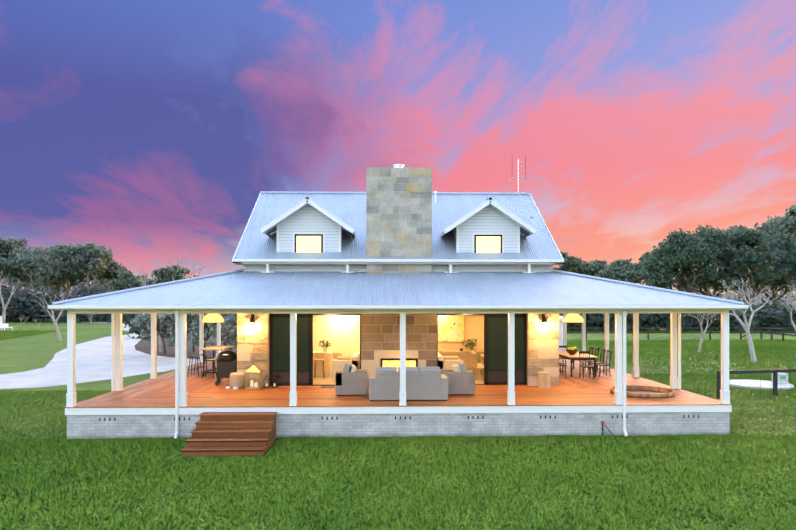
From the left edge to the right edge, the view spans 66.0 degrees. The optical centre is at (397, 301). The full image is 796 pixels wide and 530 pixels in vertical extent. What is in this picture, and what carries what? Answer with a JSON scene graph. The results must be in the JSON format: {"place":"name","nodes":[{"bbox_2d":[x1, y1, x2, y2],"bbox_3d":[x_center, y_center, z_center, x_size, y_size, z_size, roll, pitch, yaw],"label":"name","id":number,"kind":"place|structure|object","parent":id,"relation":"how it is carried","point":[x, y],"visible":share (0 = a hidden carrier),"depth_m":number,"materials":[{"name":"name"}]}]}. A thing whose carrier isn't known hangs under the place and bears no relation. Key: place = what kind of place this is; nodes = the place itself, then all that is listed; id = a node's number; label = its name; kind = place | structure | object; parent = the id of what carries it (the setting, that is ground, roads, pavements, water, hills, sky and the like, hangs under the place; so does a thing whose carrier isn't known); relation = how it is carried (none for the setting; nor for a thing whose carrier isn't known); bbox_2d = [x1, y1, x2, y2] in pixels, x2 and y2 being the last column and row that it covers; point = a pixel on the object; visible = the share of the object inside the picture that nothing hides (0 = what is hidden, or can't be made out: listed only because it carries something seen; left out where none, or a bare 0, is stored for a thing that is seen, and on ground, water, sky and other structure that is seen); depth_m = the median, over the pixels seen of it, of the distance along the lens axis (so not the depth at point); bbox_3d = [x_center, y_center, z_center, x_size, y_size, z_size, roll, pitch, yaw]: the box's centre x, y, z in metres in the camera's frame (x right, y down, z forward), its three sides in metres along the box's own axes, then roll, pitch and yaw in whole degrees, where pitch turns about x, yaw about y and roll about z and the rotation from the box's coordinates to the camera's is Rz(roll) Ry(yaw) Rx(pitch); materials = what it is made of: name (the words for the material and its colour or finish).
{"place":"outdoors","nodes":[
{"label":"outdoors","id":0,"kind":"place"},
{"bbox_2d":[314,347,472,378],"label":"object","id":1,"kind":"object","parent":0,"point":[325,349],"visible":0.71,"depth_m":23.31,"materials":[{"name":"white"}]},
{"bbox_2d":[319,338,476,347],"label":"interior plant leaves","id":2,"kind":"object","parent":1,"relation":"in","point":[466,345],"visible":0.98,"depth_m":24.86,"materials":[{"name":"green plant"}]},
{"bbox_2d":[0,303,795,529],"bbox_3d":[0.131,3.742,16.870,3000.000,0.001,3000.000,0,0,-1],"label":"lawn","id":3,"kind":"structure","parent":0,"point":[26,353],"depth_m":13.70,"materials":[{"name":"green plant"}]},
{"bbox_2d":[0,316,12,330],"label":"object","id":4,"kind":"object","parent":3,"relation":"on","point":[4,326],"visible":0.75,"depth_m":75.76,"materials":[{"name":"white paint"}]},
{"bbox_2d":[180,412,276,455],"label":"entry steps","id":5,"kind":"structure","parent":3,"relation":"on","point":[234,433],"depth_m":15.53,"materials":[{"name":"brown wood"}]},
{"bbox_2d":[0,321,793,440],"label":"driveway","id":6,"kind":"structure","parent":3,"relation":"on","point":[93,360],"depth_m":35.53,"materials":[{"name":"grey concrete"}]},
{"bbox_2d":[130,314,236,350],"bbox_3d":[-16.236,1.395,43.870,6.694,3.789,16.698,0,0,-45],"label":"tree","id":7,"kind":"object","parent":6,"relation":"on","point":[193,332],"visible":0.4,"depth_m":39.69,"materials":[{"name":"green plant"}]},
{"bbox_2d":[47,305,748,438],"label":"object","id":8,"kind":"object","parent":3,"relation":"on","point":[179,312],"visible":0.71,"depth_m":16.79,"materials":[{"name":"white wood"}]},
{"bbox_2d":[57,271,737,304],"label":"verandah roof","id":9,"kind":"structure","parent":8,"relation":"on","point":[365,288],"depth_m":17.99,"materials":[{"name":"grey metal"}]},
{"bbox_2d":[52,269,743,304],"bbox_3d":[-0.064,-0.483,24.340,18.732,1.228,15.675,0,0,-1],"label":"verandah roof flashing","id":10,"kind":"object","parent":9,"relation":"on","point":[260,270],"visible":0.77,"depth_m":19.18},
{"bbox_2d":[0,277,795,338],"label":"trees","id":11,"kind":"object","parent":3,"relation":"on","point":[23,304],"visible":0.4,"depth_m":79.11,"materials":[{"name":"green plant"}]},
{"bbox_2d":[0,215,795,351],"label":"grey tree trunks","id":12,"kind":"object","parent":3,"relation":"on","point":[4,307],"visible":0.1,"depth_m":75.87,"materials":[{"name":"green plant"}]},
{"bbox_2d":[0,204,795,293],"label":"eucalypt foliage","id":13,"kind":"object","parent":12,"relation":"on","point":[46,265],"visible":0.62,"depth_m":121.32,"materials":[{"name":"green plant"}]},
{"bbox_2d":[65,405,731,438],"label":"foundation wall","id":14,"kind":"structure","parent":3,"relation":"on","point":[330,422],"depth_m":16.80,"materials":[{"name":"paint"}]},
{"bbox_2d":[64,357,732,407],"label":"deck boards","id":15,"kind":"object","parent":14,"relation":"on","point":[206,391],"visible":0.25,"depth_m":18.38,"materials":[{"name":"brown wood"}]},
{"bbox_2d":[237,313,558,386],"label":"stone wall","id":16,"kind":"structure","parent":15,"relation":"on","point":[380,336],"depth_m":20.46,"materials":[{"name":"grey stone"}]},
{"bbox_2d":[381,358,417,370],"bbox_3d":[0.035,2.222,20.555,1.240,0.620,0.369,0,0,-1],"label":"fireplace","id":17,"kind":"object","parent":16,"relation":"on","point":[395,362],"visible":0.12,"depth_m":20.42,"materials":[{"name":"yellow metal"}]},
{"bbox_2d":[270,313,526,387],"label":"sliding doors","id":18,"kind":"structure","parent":15,"relation":"on","point":[495,348],"depth_m":20.80,"materials":[{"name":"black metal"}]},
{"bbox_2d":[313,315,483,383],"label":"house ground floor walls","id":19,"kind":"structure","parent":15,"relation":"on","point":[341,333],"depth_m":25.22,"materials":[{"name":"beige paint"}]},
{"bbox_2d":[232,193,563,272],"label":"dormer trim","id":20,"kind":"structure","parent":19,"relation":"on","point":[310,225],"depth_m":20.68,"materials":[{"name":"white paint"}]},
{"bbox_2d":[267,199,305,233],"bbox_3d":[-3.794,-2.888,21.793,1.520,1.034,3.107,0,0,-1],"label":"eave","id":21,"kind":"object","parent":20,"relation":"on","point":[272,230],"depth_m":21.33,"materials":[{"name":"metal"}]},
{"bbox_2d":[260,191,530,202],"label":"roof ridge","id":22,"kind":"structure","parent":20,"relation":"on","point":[435,193],"depth_m":24.85,"materials":[{"name":"metal"}]},
{"bbox_2d":[234,193,561,258],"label":"roof front","id":23,"kind":"structure","parent":20,"relation":"on","point":[350,210],"depth_m":22.45,"materials":[{"name":"metal"}]},
{"bbox_2d":[393,155,532,217],"bbox_3d":[2.983,-4.513,22.603,6.919,3.010,1.998,0,0,-42],"label":"flue and antenna","id":24,"kind":"object","parent":23,"relation":"on","point":[398,165],"visible":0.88,"depth_m":25.05,"materials":[{"name":"silver metal"}]},
{"bbox_2d":[366,167,431,272],"bbox_3d":[0.024,-2.598,20.990,2.190,3.780,1.058,0,0,-1],"label":"stone chimney","id":25,"kind":"object","parent":20,"relation":"on","point":[398,212],"visible":0.88,"depth_m":20.47,"materials":[{"name":"grey stone"}]},
{"bbox_2d":[492,200,533,234],"bbox_3d":[3.794,-2.888,21.991,1.520,1.034,3.107,0,0,-1],"label":"eave","id":26,"kind":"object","parent":20,"relation":"on","point":[523,231],"depth_m":21.56,"materials":[{"name":"metal"}]},
{"bbox_2d":[313,315,483,380],"bbox_3d":[-0.217,1.688,23.514,8.950,2.351,3.500,0,0,-1],"label":"interior furniture","id":27,"kind":"object","parent":19,"relation":"on","point":[451,328],"visible":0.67,"depth_m":23.10,"materials":[{"name":"beige wood"}]},
{"bbox_2d":[336,369,474,400],"bbox_3d":[0.224,2.447,18.694,4.230,0.830,2.360,0,0,-1],"label":"sofa","id":28,"kind":"object","parent":15,"relation":"on","point":[442,384],"visible":0.98,"depth_m":17.54,"materials":[{"name":"grey fabric"}]},
{"bbox_2d":[343,362,466,371],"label":"cushions","id":29,"kind":"object","parent":28,"relation":"on","point":[350,367],"visible":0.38,"depth_m":17.82,"materials":[{"name":"grey fabric"}]},
{"bbox_2d":[187,314,674,435],"bbox_3d":[0.216,2.092,21.404,16.354,3.300,9.360,0,0,-1],"label":"outdoor furniture","id":30,"kind":"object","parent":15,"relation":"on","point":[225,369],"visible":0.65,"depth_m":20.77,"materials":[{"name":"beige wood"}]},
{"bbox_2d":[202,313,674,435],"bbox_3d":[0.564,1.663,21.100,15.686,4.121,8.857,0,0,-1],"label":"decor","id":31,"kind":"object","parent":15,"relation":"on","point":[236,380],"visible":0.85,"depth_m":20.77,"materials":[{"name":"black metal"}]},
{"bbox_2d":[139,267,795,355],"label":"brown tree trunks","id":32,"kind":"object","parent":3,"relation":"on","point":[706,290],"visible":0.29,"depth_m":99.36,"materials":[{"name":"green plant"}]},
{"bbox_2d":[638,225,795,293],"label":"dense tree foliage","id":33,"kind":"object","parent":32,"relation":"attached to","point":[685,253],"visible":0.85,"depth_m":99.44,"materials":[{"name":"green plant"}]},
{"bbox_2d":[559,316,562,350],"bbox_3d":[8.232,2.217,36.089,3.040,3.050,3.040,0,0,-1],"label":"post","id":34,"kind":"object","parent":3,"relation":"on","point":[560,331],"visible":0.08,"depth_m":35.08,"materials":[{"name":"white metal"}]},
{"bbox_2d":[567,327,795,398],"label":"paddock fences","id":35,"kind":"object","parent":3,"relation":"on","point":[775,372],"visible":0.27,"depth_m":58.66,"materials":[{"name":"black wood"}]},
{"bbox_2d":[683,278,795,362],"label":"pale tree trunks","id":36,"kind":"object","parent":3,"relation":"on","point":[746,326],"visible":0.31,"depth_m":38.32,"materials":[{"name":"grey plant"}]},
{"bbox_2d":[0,0,795,302],"label":"sky","id":37,"kind":"structure","parent":0,"point":[152,132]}
]}

